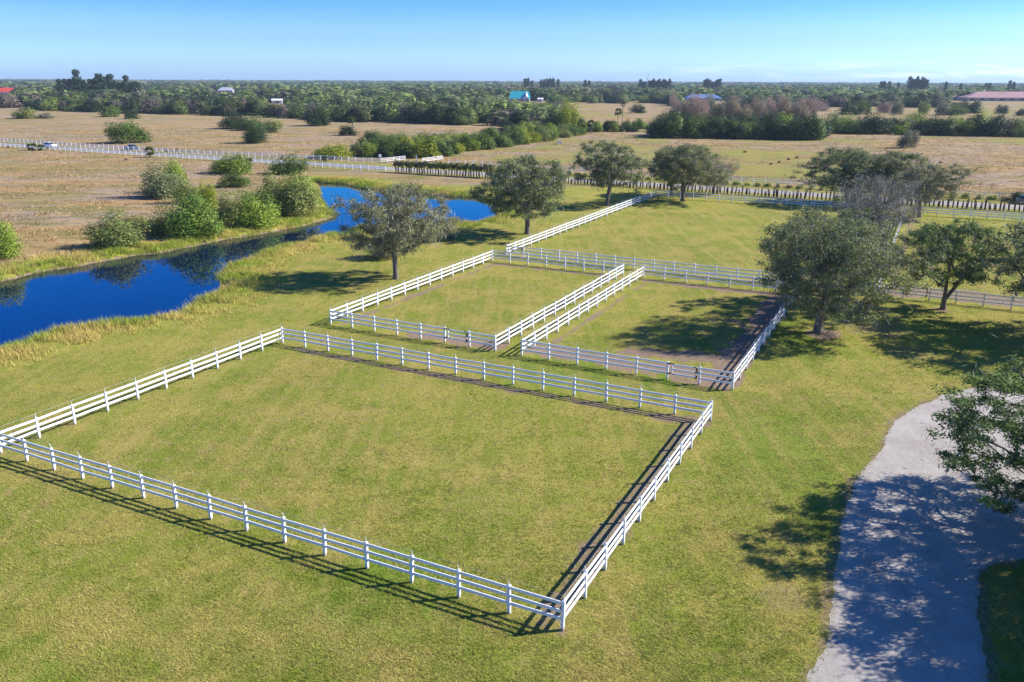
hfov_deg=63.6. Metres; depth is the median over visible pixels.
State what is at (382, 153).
shrub
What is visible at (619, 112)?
palm
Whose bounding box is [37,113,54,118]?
shrub
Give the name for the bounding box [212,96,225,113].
broadleaf tree
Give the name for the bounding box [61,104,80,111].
broadleaf tree
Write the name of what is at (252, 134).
shrub
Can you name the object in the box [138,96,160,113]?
broadleaf tree
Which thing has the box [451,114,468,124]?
broadleaf tree
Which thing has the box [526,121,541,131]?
shrub
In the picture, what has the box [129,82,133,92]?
pine tree
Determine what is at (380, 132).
shrub
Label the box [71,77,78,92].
pine tree
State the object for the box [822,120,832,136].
broadleaf tree
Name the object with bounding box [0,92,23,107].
broadleaf tree
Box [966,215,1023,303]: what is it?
oak tree
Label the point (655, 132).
broadleaf tree
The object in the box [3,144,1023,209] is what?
fence
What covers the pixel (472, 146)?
shrub
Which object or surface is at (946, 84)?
pine tree
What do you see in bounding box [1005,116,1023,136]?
broadleaf tree
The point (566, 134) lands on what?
shrub
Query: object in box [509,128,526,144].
shrub
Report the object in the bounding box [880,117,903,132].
broadleaf tree
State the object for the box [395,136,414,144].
shrub
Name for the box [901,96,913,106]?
broadleaf tree
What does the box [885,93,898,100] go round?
broadleaf tree
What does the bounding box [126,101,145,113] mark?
broadleaf tree
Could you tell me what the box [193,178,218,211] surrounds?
shrub
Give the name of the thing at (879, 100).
broadleaf tree
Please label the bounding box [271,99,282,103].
shed
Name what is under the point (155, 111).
broadleaf tree
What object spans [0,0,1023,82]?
sky
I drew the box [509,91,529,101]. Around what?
house
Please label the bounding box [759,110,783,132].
broadleaf tree
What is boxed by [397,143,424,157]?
shrub
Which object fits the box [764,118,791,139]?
broadleaf tree
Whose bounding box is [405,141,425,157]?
shrub
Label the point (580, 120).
shrub
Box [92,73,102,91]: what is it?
pine tree
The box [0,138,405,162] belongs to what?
roadside fence
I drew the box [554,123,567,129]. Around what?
shrub
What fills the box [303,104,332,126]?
shrub
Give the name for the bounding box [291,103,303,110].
broadleaf tree
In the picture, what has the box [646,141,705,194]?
oak tree
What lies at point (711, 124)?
broadleaf tree
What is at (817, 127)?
broadleaf tree
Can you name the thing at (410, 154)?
shrub
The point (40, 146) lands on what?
palm
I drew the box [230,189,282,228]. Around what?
shrub
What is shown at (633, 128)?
shrub
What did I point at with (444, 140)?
shrub
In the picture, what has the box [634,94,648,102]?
broadleaf tree
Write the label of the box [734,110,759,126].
broadleaf tree
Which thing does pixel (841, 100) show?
broadleaf tree
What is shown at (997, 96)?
barn
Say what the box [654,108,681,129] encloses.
broadleaf tree
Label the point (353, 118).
palm
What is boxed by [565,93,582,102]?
broadleaf tree
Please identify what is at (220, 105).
broadleaf tree
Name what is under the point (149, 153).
palm
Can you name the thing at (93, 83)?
pine tree
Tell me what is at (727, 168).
oak tree
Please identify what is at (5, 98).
broadleaf tree
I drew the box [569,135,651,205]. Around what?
oak tree
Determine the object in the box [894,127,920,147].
shrub
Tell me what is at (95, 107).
broadleaf tree
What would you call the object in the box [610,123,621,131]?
shrub
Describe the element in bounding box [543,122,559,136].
shrub
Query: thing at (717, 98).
house
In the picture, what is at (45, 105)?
broadleaf tree
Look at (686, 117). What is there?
broadleaf tree
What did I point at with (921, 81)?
pine tree
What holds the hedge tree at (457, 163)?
on the ground at (758, 313)
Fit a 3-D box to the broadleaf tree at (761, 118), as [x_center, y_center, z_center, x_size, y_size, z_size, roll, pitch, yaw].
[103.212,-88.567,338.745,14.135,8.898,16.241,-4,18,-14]
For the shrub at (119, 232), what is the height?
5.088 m
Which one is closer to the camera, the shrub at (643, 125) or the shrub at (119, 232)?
the shrub at (119, 232)
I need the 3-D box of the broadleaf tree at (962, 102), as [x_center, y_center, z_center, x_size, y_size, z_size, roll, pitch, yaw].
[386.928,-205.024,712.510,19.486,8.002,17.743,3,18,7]
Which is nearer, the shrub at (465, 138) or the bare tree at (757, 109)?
the shrub at (465, 138)
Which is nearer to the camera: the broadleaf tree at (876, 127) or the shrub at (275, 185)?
the shrub at (275, 185)
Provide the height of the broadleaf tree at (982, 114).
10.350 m
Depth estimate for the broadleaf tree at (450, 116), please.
418.69 m
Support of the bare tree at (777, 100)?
on the ground at (758, 313)
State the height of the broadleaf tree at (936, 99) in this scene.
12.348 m
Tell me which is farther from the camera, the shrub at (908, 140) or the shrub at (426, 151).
the shrub at (908, 140)
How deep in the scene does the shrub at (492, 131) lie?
300.43 m
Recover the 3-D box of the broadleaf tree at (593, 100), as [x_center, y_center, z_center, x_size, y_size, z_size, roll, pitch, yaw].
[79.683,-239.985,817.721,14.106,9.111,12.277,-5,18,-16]
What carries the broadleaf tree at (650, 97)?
on the ground at (758, 313)
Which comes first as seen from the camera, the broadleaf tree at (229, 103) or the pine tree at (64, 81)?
the broadleaf tree at (229, 103)
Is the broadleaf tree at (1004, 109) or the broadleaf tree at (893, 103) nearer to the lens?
the broadleaf tree at (1004, 109)
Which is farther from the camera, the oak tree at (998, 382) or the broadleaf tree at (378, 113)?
the broadleaf tree at (378, 113)
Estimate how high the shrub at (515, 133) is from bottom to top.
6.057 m
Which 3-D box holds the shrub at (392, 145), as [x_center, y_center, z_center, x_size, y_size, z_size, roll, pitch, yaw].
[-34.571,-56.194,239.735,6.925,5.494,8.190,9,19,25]
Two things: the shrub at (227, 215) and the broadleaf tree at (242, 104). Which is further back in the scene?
the broadleaf tree at (242, 104)
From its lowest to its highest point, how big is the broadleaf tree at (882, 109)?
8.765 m
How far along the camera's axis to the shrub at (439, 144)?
239.87 m
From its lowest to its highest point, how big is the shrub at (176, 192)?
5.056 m
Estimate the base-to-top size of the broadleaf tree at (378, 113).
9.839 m
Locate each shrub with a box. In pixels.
[0,221,26,259]
[9,107,39,118]
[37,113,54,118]
[80,208,150,249]
[97,105,123,116]
[102,118,155,143]
[123,109,140,118]
[124,213,151,230]
[137,157,186,199]
[142,198,186,235]
[160,191,228,240]
[161,156,191,190]
[169,175,198,204]
[178,185,211,220]
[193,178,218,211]
[204,191,249,227]
[206,151,256,174]
[216,172,254,187]
[217,111,245,128]
[230,113,267,129]
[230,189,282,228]
[236,186,285,217]
[239,120,271,143]
[253,170,288,214]
[264,117,284,132]
[267,151,311,175]
[277,169,322,218]
[287,171,314,194]
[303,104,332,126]
[311,142,356,159]
[338,124,359,135]
[347,138,371,155]
[356,142,377,156]
[357,130,377,141]
[364,128,387,139]
[367,137,388,148]
[368,136,389,155]
[377,137,402,157]
[379,132,398,143]
[381,140,403,157]
[384,131,409,140]
[394,142,416,156]
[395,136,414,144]
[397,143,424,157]
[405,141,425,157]
[410,133,425,143]
[411,136,440,157]
[416,130,428,138]
[421,137,447,156]
[428,135,444,145]
[436,128,458,140]
[436,133,461,146]
[440,143,456,155]
[447,138,458,153]
[450,143,465,153]
[453,131,469,139]
[459,134,474,144]
[462,137,481,150]
[468,130,495,148]
[478,130,495,149]
[486,126,499,136]
[490,131,516,145]
[490,134,511,146]
[493,135,514,146]
[496,121,514,132]
[503,124,519,134]
[508,127,528,143]
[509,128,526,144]
[518,127,532,144]
[519,120,532,128]
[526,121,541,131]
[526,127,541,142]
[528,124,550,135]
[534,126,551,141]
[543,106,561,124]
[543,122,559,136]
[544,126,558,140]
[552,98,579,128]
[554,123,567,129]
[557,127,573,137]
[563,125,582,135]
[573,116,586,123]
[573,126,587,134]
[586,123,597,131]
[594,121,602,131]
[602,120,609,131]
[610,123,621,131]
[616,122,624,131]
[623,118,631,128]
[624,123,639,131]
[628,103,646,112]
[631,118,642,127]
[637,121,647,128]
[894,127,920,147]
[1003,188,1023,201]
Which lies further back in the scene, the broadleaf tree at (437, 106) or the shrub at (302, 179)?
the broadleaf tree at (437, 106)
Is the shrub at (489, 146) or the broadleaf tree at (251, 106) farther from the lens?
the broadleaf tree at (251, 106)
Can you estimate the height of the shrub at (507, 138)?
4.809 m
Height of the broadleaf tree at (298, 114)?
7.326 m
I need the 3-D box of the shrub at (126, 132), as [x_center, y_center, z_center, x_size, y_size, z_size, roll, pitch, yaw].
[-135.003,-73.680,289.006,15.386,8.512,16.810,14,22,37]
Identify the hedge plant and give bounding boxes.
[961,193,970,198]
[986,195,998,199]
[1000,195,1011,200]
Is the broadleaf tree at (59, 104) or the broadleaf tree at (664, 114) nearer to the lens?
the broadleaf tree at (664, 114)
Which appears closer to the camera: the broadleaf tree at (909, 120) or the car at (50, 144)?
the car at (50, 144)
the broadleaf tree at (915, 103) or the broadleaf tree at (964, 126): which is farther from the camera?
the broadleaf tree at (915, 103)
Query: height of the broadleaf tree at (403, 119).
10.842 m
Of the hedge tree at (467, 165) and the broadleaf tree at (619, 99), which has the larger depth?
the broadleaf tree at (619, 99)
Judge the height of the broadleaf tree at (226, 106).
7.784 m
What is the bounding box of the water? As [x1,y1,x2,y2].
[0,182,497,347]
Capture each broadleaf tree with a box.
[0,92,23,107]
[0,94,16,107]
[19,99,42,109]
[28,93,54,109]
[36,96,58,110]
[49,98,65,110]
[57,99,71,110]
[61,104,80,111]
[77,100,90,111]
[83,97,105,111]
[88,99,104,111]
[107,98,121,108]
[117,97,143,113]
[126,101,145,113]
[129,96,142,112]
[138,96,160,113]
[151,105,171,113]
[158,102,187,113]
[170,97,182,104]
[171,99,189,114]
[172,95,193,107]
[186,101,196,112]
[189,95,204,114]
[199,105,219,115]
[210,103,224,112]
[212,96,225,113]
[215,104,243,115]
[219,104,229,115]
[224,97,242,114]
[233,98,246,114]
[242,100,260,115]
[246,98,262,114]
[254,102,286,117]
[272,105,290,117]
[282,108,296,118]
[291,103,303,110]
[292,106,308,118]
[302,106,316,119]
[321,105,338,120]
[330,104,357,121]
[331,104,347,120]
[345,101,365,115]
[346,104,376,121]
[347,109,367,121]
[360,103,393,121]
[377,103,393,119]
[384,112,400,122]
[397,102,411,122]
[400,104,425,122]
[411,101,429,122]
[420,107,431,123]
[424,104,444,123]
[425,103,449,123]
[434,108,463,124]
[439,106,469,123]
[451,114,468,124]
[453,105,478,124]
[455,111,475,124]
[504,108,531,125]
[513,117,530,126]
[534,117,560,126]
[552,94,573,104]
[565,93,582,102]
[577,92,589,101]
[586,94,597,102]
[595,93,604,102]
[602,90,615,102]
[610,92,626,102]
[614,91,629,103]
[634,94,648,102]
[644,118,677,138]
[646,91,666,102]
[646,114,669,135]
[647,90,663,95]
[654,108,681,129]
[658,110,685,137]
[663,92,684,105]
[667,110,694,135]
[677,120,699,137]
[680,110,706,138]
[695,111,718,126]
[698,116,737,138]
[703,116,720,137]
[719,117,755,138]
[722,115,737,122]
[728,119,757,138]
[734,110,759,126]
[738,93,764,104]
[740,98,751,108]
[744,96,767,108]
[748,120,776,139]
[756,115,773,127]
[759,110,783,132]
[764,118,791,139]
[772,111,794,139]
[784,118,811,139]
[788,113,827,140]
[807,113,827,139]
[813,101,828,110]
[817,93,833,105]
[817,99,831,108]
[822,112,844,133]
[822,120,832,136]
[824,94,849,106]
[831,118,857,132]
[832,95,848,106]
[835,100,858,114]
[840,112,857,122]
[840,115,866,133]
[850,94,860,101]
[850,98,872,114]
[854,112,893,134]
[857,112,879,123]
[858,118,871,133]
[863,93,878,106]
[868,94,885,106]
[874,101,892,112]
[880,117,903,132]
[881,98,903,106]
[883,115,901,133]
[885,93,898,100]
[889,100,904,114]
[890,119,911,134]
[900,118,916,133]
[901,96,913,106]
[901,110,927,124]
[906,97,933,107]
[908,93,927,106]
[910,117,941,134]
[917,100,931,114]
[924,114,940,134]
[928,94,949,107]
[931,115,961,135]
[933,100,955,114]
[938,116,959,135]
[942,91,952,105]
[946,104,969,114]
[950,99,968,106]
[950,113,968,123]
[950,117,979,135]
[961,99,984,113]
[963,113,994,136]
[972,109,996,121]
[973,120,1000,135]
[984,113,1008,136]
[990,114,1021,136]
[993,104,1009,113]
[1004,116,1023,130]
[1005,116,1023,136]
[1014,108,1023,115]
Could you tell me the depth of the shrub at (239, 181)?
171.34 m
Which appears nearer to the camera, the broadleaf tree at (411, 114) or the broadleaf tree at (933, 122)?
the broadleaf tree at (933, 122)
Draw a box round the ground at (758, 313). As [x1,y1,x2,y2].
[0,93,1023,681]
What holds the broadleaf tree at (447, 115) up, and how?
on the ground at (758, 313)
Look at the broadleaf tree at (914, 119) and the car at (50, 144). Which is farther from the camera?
the broadleaf tree at (914, 119)
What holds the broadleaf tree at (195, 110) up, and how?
on the ground at (758, 313)
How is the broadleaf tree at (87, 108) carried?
on the ground at (758, 313)
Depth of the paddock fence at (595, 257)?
109.54 m
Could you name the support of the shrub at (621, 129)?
on the ground at (758, 313)
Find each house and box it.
[0,88,13,94]
[217,87,233,92]
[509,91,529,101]
[684,94,720,100]
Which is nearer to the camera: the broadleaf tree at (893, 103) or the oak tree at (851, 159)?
the oak tree at (851, 159)
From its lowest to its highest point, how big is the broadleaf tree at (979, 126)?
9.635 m
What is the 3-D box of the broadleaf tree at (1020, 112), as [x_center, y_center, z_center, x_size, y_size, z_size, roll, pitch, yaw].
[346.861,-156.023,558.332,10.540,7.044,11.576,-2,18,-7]
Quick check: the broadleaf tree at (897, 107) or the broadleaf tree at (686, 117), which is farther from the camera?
the broadleaf tree at (897, 107)
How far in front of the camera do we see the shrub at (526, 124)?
345.02 m
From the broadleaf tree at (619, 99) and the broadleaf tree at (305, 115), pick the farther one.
the broadleaf tree at (619, 99)
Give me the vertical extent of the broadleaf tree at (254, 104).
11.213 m
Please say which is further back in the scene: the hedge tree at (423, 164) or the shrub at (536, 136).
the shrub at (536, 136)
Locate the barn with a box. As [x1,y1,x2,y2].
[951,91,1023,100]
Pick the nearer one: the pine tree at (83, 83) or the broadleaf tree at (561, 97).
the broadleaf tree at (561, 97)
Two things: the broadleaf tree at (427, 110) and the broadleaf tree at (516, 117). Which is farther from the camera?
the broadleaf tree at (427, 110)
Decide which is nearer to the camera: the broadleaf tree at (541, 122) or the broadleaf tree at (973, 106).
the broadleaf tree at (541, 122)
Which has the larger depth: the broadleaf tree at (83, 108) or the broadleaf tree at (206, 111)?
the broadleaf tree at (83, 108)
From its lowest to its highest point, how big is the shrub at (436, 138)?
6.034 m
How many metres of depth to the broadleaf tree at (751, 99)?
670.68 m
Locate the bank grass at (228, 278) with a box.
[0,175,538,367]
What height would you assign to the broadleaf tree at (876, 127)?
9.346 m
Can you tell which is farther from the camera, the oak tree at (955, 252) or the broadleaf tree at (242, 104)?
the broadleaf tree at (242, 104)
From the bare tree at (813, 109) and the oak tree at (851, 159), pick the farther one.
the bare tree at (813, 109)
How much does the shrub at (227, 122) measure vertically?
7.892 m
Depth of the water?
94.12 m
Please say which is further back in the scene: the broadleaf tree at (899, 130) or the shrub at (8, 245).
the broadleaf tree at (899, 130)
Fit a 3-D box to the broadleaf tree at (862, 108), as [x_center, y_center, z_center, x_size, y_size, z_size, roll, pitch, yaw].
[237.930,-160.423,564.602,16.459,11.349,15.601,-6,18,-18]
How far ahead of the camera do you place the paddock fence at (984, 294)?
84.46 m
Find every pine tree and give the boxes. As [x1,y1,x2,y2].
[54,79,63,92]
[61,78,68,91]
[65,79,73,91]
[70,69,81,91]
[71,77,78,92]
[81,79,87,90]
[87,79,93,89]
[91,80,99,91]
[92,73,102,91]
[96,73,106,89]
[104,74,113,91]
[107,74,114,91]
[120,82,126,93]
[122,75,130,93]
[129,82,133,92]
[132,81,137,90]
[135,82,141,92]
[550,77,555,88]
[905,76,912,89]
[913,76,920,88]
[918,77,924,89]
[924,79,929,89]
[943,82,948,91]
[1007,80,1012,90]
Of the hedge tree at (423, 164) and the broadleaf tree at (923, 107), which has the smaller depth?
the hedge tree at (423, 164)
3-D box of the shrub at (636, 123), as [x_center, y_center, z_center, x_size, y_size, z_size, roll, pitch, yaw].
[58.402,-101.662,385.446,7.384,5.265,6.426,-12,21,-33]
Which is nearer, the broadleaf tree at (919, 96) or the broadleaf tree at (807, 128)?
the broadleaf tree at (807, 128)
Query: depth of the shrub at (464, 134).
270.79 m
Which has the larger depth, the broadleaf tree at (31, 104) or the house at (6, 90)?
the house at (6, 90)
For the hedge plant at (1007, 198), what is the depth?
156.49 m
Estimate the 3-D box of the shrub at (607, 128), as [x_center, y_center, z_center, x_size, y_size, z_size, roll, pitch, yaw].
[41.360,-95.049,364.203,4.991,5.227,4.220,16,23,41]
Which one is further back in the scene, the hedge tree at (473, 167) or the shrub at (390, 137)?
the shrub at (390, 137)
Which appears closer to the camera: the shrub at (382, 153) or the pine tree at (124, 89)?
the shrub at (382, 153)
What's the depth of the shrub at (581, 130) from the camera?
345.06 m
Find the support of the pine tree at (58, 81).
on the ground at (758, 313)
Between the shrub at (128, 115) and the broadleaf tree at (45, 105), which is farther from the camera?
the broadleaf tree at (45, 105)
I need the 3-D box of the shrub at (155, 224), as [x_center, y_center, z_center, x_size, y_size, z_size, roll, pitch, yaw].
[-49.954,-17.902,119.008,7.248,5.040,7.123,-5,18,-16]
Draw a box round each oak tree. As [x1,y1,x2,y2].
[323,172,462,279]
[466,149,570,233]
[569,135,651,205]
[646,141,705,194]
[652,136,730,200]
[699,153,740,193]
[750,190,959,335]
[784,143,901,200]
[787,213,907,302]
[826,172,927,230]
[837,147,961,201]
[885,161,977,216]
[888,213,1021,309]
[899,334,1023,529]
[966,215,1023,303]
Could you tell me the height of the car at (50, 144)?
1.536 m
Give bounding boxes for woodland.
[0,79,1023,125]
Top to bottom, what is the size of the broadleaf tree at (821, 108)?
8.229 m
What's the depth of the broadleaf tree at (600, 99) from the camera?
829.87 m
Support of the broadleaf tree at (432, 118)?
on the ground at (758, 313)
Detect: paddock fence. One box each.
[0,325,712,630]
[329,248,623,350]
[506,189,905,289]
[521,264,801,389]
[879,205,1023,309]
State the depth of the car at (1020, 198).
152.25 m
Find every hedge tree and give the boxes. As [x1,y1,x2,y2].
[421,161,426,173]
[453,162,459,175]
[456,162,461,175]
[465,163,470,176]
[471,163,476,176]
[973,196,979,208]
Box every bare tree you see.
[666,90,681,115]
[678,100,693,115]
[684,91,711,120]
[703,92,716,119]
[711,100,727,120]
[721,94,739,119]
[733,103,753,122]
[750,95,767,120]
[758,96,777,119]
[774,95,790,120]
[775,96,796,119]
[793,98,811,123]
[799,94,818,119]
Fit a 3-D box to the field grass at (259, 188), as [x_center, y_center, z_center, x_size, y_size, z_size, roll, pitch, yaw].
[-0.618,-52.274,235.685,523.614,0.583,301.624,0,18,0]
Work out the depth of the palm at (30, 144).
256.96 m
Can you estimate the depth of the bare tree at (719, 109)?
438.61 m
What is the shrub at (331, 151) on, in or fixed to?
on the ground at (758, 313)
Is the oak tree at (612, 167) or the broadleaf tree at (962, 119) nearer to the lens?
the oak tree at (612, 167)
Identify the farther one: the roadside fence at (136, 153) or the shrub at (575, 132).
the shrub at (575, 132)
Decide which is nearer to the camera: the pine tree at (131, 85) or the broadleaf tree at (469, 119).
the broadleaf tree at (469, 119)
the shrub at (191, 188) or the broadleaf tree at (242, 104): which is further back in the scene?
the broadleaf tree at (242, 104)
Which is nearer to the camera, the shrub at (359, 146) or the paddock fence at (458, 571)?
the paddock fence at (458, 571)
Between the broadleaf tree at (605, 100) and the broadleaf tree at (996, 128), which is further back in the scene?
the broadleaf tree at (605, 100)
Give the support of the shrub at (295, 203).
on the ground at (758, 313)
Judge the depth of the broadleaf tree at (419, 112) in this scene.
426.73 m
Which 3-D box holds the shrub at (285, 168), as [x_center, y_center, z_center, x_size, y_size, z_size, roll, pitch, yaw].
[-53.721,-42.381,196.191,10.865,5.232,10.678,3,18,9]
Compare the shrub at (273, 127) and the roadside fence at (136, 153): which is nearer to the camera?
the roadside fence at (136, 153)
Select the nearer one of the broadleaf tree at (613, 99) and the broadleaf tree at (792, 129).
the broadleaf tree at (792, 129)
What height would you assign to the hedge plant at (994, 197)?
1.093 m
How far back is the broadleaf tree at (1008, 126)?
343.35 m
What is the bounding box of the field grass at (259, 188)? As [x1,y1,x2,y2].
[0,127,1023,270]
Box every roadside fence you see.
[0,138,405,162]
[0,143,385,171]
[422,155,442,161]
[448,159,1012,198]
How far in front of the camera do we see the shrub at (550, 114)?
367.12 m
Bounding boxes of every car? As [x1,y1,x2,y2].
[43,142,56,147]
[124,144,137,149]
[1015,195,1023,203]
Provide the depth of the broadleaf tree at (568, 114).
359.86 m
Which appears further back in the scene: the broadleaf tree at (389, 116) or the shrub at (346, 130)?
the broadleaf tree at (389, 116)
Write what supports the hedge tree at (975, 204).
on the ground at (758, 313)
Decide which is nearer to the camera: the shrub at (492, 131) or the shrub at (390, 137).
the shrub at (390, 137)
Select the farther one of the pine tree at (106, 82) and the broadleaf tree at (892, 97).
the pine tree at (106, 82)
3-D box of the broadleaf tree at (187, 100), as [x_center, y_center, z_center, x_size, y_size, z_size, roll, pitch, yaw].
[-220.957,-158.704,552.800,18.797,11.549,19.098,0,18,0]
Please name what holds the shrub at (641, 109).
on the ground at (758, 313)
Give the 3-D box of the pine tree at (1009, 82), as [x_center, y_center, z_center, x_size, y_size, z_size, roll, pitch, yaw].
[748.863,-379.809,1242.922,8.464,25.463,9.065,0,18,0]
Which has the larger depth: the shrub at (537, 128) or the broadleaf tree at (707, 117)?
the broadleaf tree at (707, 117)
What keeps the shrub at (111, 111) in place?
on the ground at (758, 313)
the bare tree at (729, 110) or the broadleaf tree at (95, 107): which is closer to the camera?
the bare tree at (729, 110)
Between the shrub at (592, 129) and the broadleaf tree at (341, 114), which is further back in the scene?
the broadleaf tree at (341, 114)
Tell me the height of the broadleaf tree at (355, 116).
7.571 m
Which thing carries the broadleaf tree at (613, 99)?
on the ground at (758, 313)
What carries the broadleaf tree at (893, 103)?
on the ground at (758, 313)
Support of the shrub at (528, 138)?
on the ground at (758, 313)
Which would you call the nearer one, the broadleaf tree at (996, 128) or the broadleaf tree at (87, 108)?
the broadleaf tree at (996, 128)
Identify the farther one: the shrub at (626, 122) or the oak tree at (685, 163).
the shrub at (626, 122)
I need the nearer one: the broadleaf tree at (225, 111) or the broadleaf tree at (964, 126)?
the broadleaf tree at (964, 126)
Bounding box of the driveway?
[807,388,1023,681]
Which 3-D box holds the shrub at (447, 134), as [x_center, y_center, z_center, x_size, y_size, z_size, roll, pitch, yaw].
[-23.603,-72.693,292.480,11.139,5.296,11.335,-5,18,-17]
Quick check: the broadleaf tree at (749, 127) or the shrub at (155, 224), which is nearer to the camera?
the shrub at (155, 224)
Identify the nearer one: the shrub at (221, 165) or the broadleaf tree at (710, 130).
the shrub at (221, 165)
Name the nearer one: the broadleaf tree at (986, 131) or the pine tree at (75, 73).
the broadleaf tree at (986, 131)
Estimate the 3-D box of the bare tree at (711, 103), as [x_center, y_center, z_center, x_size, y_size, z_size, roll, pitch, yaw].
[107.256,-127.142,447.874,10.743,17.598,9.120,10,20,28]
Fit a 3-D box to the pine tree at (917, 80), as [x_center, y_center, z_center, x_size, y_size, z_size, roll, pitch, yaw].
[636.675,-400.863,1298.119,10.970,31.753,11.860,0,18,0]
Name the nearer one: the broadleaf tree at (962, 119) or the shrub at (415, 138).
the shrub at (415, 138)
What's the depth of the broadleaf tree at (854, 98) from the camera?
773.60 m
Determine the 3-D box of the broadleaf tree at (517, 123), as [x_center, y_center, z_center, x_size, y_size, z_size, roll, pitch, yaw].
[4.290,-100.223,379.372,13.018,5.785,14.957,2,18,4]
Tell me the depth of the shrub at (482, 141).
267.04 m
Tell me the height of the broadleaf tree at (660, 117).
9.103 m
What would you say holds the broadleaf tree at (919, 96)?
on the ground at (758, 313)
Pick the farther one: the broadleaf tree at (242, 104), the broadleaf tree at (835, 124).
the broadleaf tree at (242, 104)
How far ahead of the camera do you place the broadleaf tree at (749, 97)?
701.17 m
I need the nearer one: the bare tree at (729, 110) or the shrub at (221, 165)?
the shrub at (221, 165)
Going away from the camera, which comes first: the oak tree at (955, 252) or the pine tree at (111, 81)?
the oak tree at (955, 252)
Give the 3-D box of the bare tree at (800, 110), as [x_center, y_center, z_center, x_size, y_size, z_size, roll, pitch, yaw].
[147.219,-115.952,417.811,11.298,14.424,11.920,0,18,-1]
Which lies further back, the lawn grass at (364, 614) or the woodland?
the woodland
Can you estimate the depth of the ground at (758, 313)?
56.56 m
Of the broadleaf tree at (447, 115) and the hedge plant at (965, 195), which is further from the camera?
the broadleaf tree at (447, 115)
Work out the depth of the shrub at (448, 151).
242.27 m
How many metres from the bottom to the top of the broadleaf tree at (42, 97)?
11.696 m
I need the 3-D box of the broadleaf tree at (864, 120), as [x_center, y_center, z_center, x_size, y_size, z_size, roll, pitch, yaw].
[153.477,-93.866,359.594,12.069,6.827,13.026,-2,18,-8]
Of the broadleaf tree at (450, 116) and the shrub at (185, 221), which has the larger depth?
the broadleaf tree at (450, 116)
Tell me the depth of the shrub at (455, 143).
249.25 m
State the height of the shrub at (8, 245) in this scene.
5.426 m
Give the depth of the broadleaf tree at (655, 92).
862.46 m
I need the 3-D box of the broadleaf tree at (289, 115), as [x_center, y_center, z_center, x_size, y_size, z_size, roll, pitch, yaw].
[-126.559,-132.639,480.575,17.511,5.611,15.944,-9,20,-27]
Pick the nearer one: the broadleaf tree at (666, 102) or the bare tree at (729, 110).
the bare tree at (729, 110)
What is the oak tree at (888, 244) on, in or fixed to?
on the ground at (758, 313)
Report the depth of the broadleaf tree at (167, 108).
527.25 m
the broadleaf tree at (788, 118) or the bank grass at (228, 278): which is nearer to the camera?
the bank grass at (228, 278)
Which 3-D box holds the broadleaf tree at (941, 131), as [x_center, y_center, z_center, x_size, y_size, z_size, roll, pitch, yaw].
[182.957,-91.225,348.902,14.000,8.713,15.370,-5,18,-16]
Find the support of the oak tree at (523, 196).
on the ground at (758, 313)
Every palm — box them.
[26,142,36,150]
[37,144,45,150]
[143,146,155,156]
[245,158,252,169]
[347,116,356,129]
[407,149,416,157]
[586,119,594,133]
[615,108,621,122]
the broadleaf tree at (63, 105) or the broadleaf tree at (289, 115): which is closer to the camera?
the broadleaf tree at (289, 115)
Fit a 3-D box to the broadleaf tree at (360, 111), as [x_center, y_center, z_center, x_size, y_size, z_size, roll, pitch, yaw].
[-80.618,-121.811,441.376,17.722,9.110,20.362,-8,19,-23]
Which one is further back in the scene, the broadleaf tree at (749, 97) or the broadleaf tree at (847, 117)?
the broadleaf tree at (749, 97)
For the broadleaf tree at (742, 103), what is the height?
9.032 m
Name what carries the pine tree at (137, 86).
on the ground at (758, 313)
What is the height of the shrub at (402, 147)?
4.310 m
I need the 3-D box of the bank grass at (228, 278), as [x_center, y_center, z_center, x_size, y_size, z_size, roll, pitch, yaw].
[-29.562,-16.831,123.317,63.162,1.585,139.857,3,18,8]
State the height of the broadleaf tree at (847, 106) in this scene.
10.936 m
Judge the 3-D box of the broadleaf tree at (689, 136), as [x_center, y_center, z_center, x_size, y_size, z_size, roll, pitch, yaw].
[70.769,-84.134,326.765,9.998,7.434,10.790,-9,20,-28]
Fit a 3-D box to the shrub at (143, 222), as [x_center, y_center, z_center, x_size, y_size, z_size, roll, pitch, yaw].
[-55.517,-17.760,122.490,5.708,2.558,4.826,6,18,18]
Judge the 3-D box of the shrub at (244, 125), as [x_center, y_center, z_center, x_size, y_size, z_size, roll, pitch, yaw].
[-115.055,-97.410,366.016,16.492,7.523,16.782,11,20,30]
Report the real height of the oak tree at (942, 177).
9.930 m
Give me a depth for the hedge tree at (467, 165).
191.36 m
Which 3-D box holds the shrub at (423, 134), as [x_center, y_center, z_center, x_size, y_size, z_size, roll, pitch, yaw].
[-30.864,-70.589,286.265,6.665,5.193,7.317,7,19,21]
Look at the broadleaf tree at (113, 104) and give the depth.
564.11 m
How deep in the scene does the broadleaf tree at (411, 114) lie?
426.75 m
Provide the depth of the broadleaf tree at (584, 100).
868.77 m
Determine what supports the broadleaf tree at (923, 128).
on the ground at (758, 313)
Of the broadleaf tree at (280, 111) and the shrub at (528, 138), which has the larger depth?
the broadleaf tree at (280, 111)
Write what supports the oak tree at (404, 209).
on the ground at (758, 313)
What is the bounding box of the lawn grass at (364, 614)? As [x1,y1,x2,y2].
[0,204,1023,681]
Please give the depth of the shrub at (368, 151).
239.06 m
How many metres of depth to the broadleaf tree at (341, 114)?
439.67 m
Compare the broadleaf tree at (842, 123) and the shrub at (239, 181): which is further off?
the broadleaf tree at (842, 123)
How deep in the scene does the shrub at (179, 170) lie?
161.95 m

